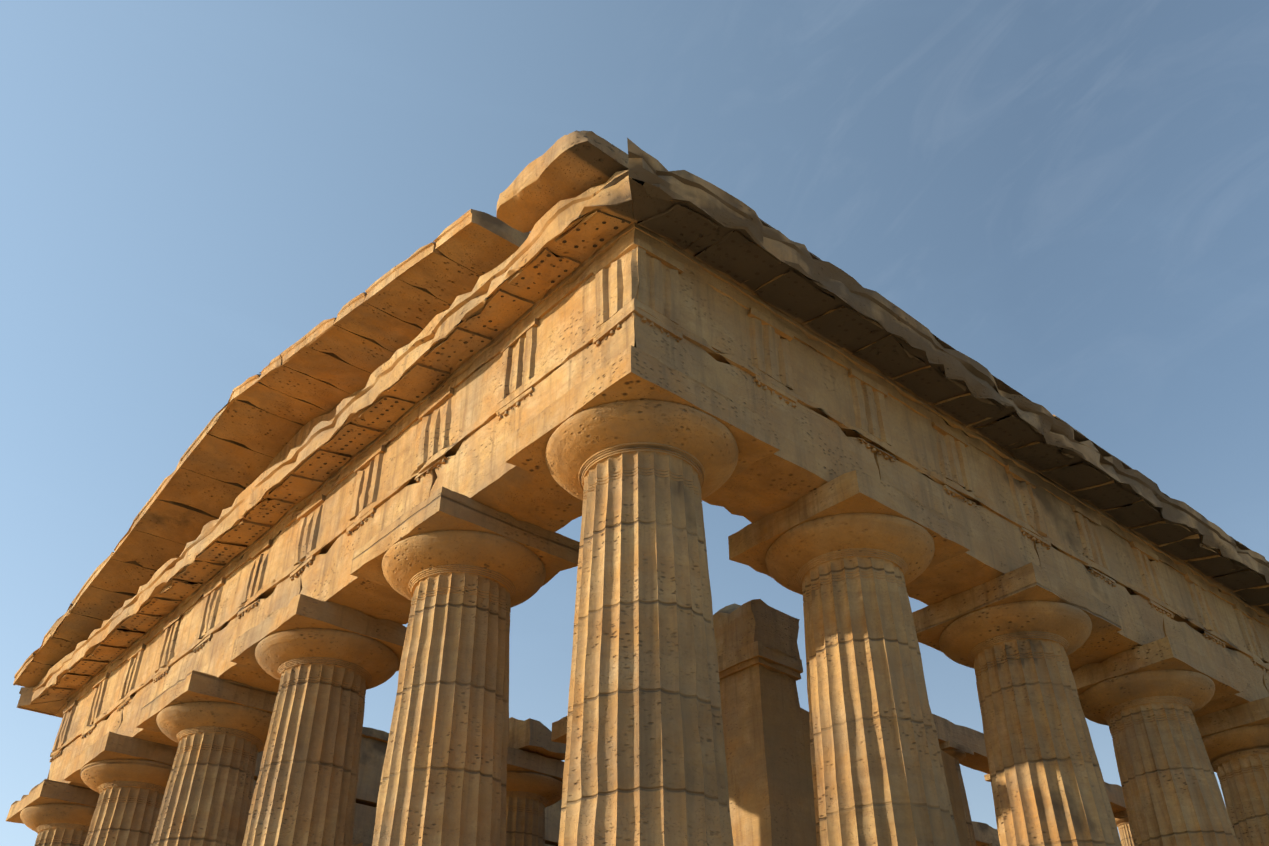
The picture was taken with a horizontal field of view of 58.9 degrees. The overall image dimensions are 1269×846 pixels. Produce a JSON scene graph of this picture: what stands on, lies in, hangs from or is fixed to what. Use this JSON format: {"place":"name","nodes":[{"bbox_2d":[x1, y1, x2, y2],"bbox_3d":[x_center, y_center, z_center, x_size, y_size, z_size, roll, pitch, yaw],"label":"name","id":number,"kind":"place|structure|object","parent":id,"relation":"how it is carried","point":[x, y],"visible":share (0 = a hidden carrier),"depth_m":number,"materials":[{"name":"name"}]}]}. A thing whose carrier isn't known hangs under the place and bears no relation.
{"place":"outdoors","nodes":[
{"label":"outdoors","id":0,"kind":"place"},
{"bbox_2d":[0,0,1268,845],"label":"sky","id":1,"kind":"structure","parent":0,"point":[1071,197],"materials":[{"name":"blue"}]},
{"bbox_2d":[982,843,998,845],"bbox_3d":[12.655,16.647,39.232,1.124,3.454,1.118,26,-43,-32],"label":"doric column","id":2,"kind":"structure","parent":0,"point":[992,844],"depth_m":39.65,"materials":[{"name":"stone"}]},
{"bbox_3d":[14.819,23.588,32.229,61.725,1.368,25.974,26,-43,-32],"label":"stepped base steps","id":3,"kind":"object","parent":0,"visible":0},
{"bbox_2d":[6,779,99,845],"bbox_3d":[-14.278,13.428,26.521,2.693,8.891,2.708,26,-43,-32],"label":"doric column","id":4,"kind":"structure","parent":3,"relation":"on","point":[52,813],"depth_m":27.89,"materials":[{"name":"stone"}]},
{"bbox_2d":[63,731,177,845],"bbox_3d":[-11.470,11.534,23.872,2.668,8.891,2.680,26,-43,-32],"label":"doric column","id":5,"kind":"structure","parent":3,"relation":"on","point":[126,778],"depth_m":25.19,"materials":[{"name":"stone"}]},
{"bbox_2d":[136,670,276,845],"bbox_3d":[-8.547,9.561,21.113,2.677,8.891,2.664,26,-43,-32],"label":"doric column","id":6,"kind":"structure","parent":3,"relation":"on","point":[216,728],"depth_m":22.35,"materials":[{"name":"stone"}]},
{"bbox_2d":[230,594,406,845],"bbox_3d":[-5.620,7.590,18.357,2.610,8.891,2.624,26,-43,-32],"label":"doric column","id":7,"kind":"structure","parent":3,"relation":"on","point":[327,665],"depth_m":19.45,"materials":[{"name":"stone"}]},
{"bbox_2d":[355,842,371,845],"bbox_3d":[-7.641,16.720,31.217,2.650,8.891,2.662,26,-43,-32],"label":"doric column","id":8,"kind":"structure","parent":3,"relation":"on","point":[363,844],"depth_m":32.31,"materials":[{"name":"stone"}]},
{"bbox_2d":[17,687,561,845],"bbox_3d":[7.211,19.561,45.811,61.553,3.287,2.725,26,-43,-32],"label":"entablature flank","id":9,"kind":"object","parent":8,"relation":"on","point":[372,755],"visible":0.1,"depth_m":33.62,"materials":[{"name":"stone"}]},
{"bbox_2d":[362,218,1268,742],"bbox_3d":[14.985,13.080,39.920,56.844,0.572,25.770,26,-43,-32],"label":"roof edge course","id":10,"kind":"object","parent":9,"relation":"on","point":[384,736],"depth_m":21.62,"materials":[{"name":"stone"}]},
{"bbox_2d":[350,486,579,845],"bbox_3d":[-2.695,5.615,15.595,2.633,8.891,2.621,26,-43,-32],"label":"doric column","id":11,"kind":"structure","parent":3,"relation":"on","point":[463,574],"depth_m":16.42,"materials":[{"name":"stone"}]},
{"bbox_2d":[505,345,779,845],"bbox_3d":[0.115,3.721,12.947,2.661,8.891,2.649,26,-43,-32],"label":"doric column","id":12,"kind":"structure","parent":3,"relation":"on","point":[640,454],"depth_m":13.36,"materials":[{"name":"stone"}]},
{"bbox_2d":[30,170,639,787],"bbox_3d":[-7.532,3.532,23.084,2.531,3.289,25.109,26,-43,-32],"label":"entablature","id":13,"kind":"structure","parent":12,"relation":"on","point":[456,424],"depth_m":19.54,"materials":[{"name":"stone"}]},
{"bbox_2d":[13,209,529,686],"bbox_3d":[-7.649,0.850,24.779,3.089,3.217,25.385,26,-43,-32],"label":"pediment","id":14,"kind":"structure","parent":13,"relation":"on","point":[280,407],"depth_m":24.60,"materials":[{"name":"stone"}]},
{"bbox_2d":[496,130,628,232],"bbox_3d":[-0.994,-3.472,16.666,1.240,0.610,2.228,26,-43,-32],"label":"stone block","id":15,"kind":"structure","parent":13,"relation":"on","point":[576,163],"depth_m":16.24,"materials":[{"name":"stone"}]},
{"bbox_2d":[508,599,1125,845],"bbox_3d":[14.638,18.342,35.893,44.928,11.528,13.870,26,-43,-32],"label":"cella walls","id":16,"kind":"structure","parent":3,"relation":"on","point":[766,725],"depth_m":21.65,"materials":[{"name":"stone"}]},
{"bbox_2d":[506,747,563,845],"bbox_3d":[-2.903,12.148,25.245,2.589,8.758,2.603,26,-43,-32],"label":"doric column","id":17,"kind":"structure","parent":16,"relation":"on","point":[534,783],"depth_m":26.60,"materials":[{"name":"stone"}]},
{"bbox_2d":[551,716,566,743],"bbox_3d":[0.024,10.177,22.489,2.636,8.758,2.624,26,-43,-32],"label":"stone block","id":18,"kind":"structure","parent":16,"relation":"on","point":[559,731],"depth_m":24.82,"materials":[{"name":"stone"}]},
{"bbox_2d":[939,741,976,845],"bbox_3d":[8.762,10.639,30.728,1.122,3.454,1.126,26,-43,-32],"label":"doric column","id":19,"kind":"structure","parent":16,"relation":"on","point":[958,752],"depth_m":31.09,"materials":[{"name":"stone"}]},
{"bbox_2d":[984,773,990,781],"bbox_3d":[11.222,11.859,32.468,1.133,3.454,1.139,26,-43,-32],"label":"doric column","id":20,"kind":"structure","parent":16,"relation":"on","point":[987,777],"depth_m":33.41,"materials":[{"name":"stone"}]},
{"bbox_2d":[1113,810,1134,845],"bbox_3d":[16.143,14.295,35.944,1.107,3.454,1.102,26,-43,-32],"label":"doric column","id":21,"kind":"structure","parent":16,"relation":"on","point":[1123,826],"depth_m":36.46,"materials":[{"name":"stone"}]},
{"bbox_2d":[728,470,969,845],"bbox_3d":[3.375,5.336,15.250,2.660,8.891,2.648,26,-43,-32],"label":"doric column","id":22,"kind":"structure","parent":3,"relation":"on","point":[849,556],"depth_m":16.02,"materials":[{"name":"stone"}]},
{"bbox_2d":[627,138,1268,717],"bbox_3d":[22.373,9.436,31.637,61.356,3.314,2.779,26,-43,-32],"label":"entablature","id":23,"kind":"object","parent":22,"relation":"on","point":[827,404],"visible":0.83,"depth_m":18.79,"materials":[{"name":"stone"}]},
{"bbox_2d":[43,201,1268,699],"bbox_3d":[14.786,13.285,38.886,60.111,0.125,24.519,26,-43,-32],"label":"mutule guttae holes","id":24,"kind":"object","parent":23,"relation":"on","point":[759,291],"visible":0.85,"depth_m":19.75,"materials":[{"name":"brown stone"}]},
{"bbox_2d":[912,562,1121,845],"bbox_3d":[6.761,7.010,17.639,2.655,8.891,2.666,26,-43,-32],"label":"doric column","id":25,"kind":"structure","parent":3,"relation":"on","point":[1015,638],"depth_m":18.68,"materials":[{"name":"stone"}]},
{"bbox_2d":[1072,636,1239,845],"bbox_3d":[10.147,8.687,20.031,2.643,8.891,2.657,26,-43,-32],"label":"doric column","id":26,"kind":"structure","parent":3,"relation":"on","point":[1144,702],"depth_m":21.24,"materials":[{"name":"stone"}]},
{"bbox_2d":[1195,697,1268,845],"bbox_3d":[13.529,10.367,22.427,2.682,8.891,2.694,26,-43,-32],"label":"doric column","id":27,"kind":"structure","parent":3,"relation":"on","point":[1236,741],"depth_m":23.83,"materials":[{"name":"stone"}]}
]}

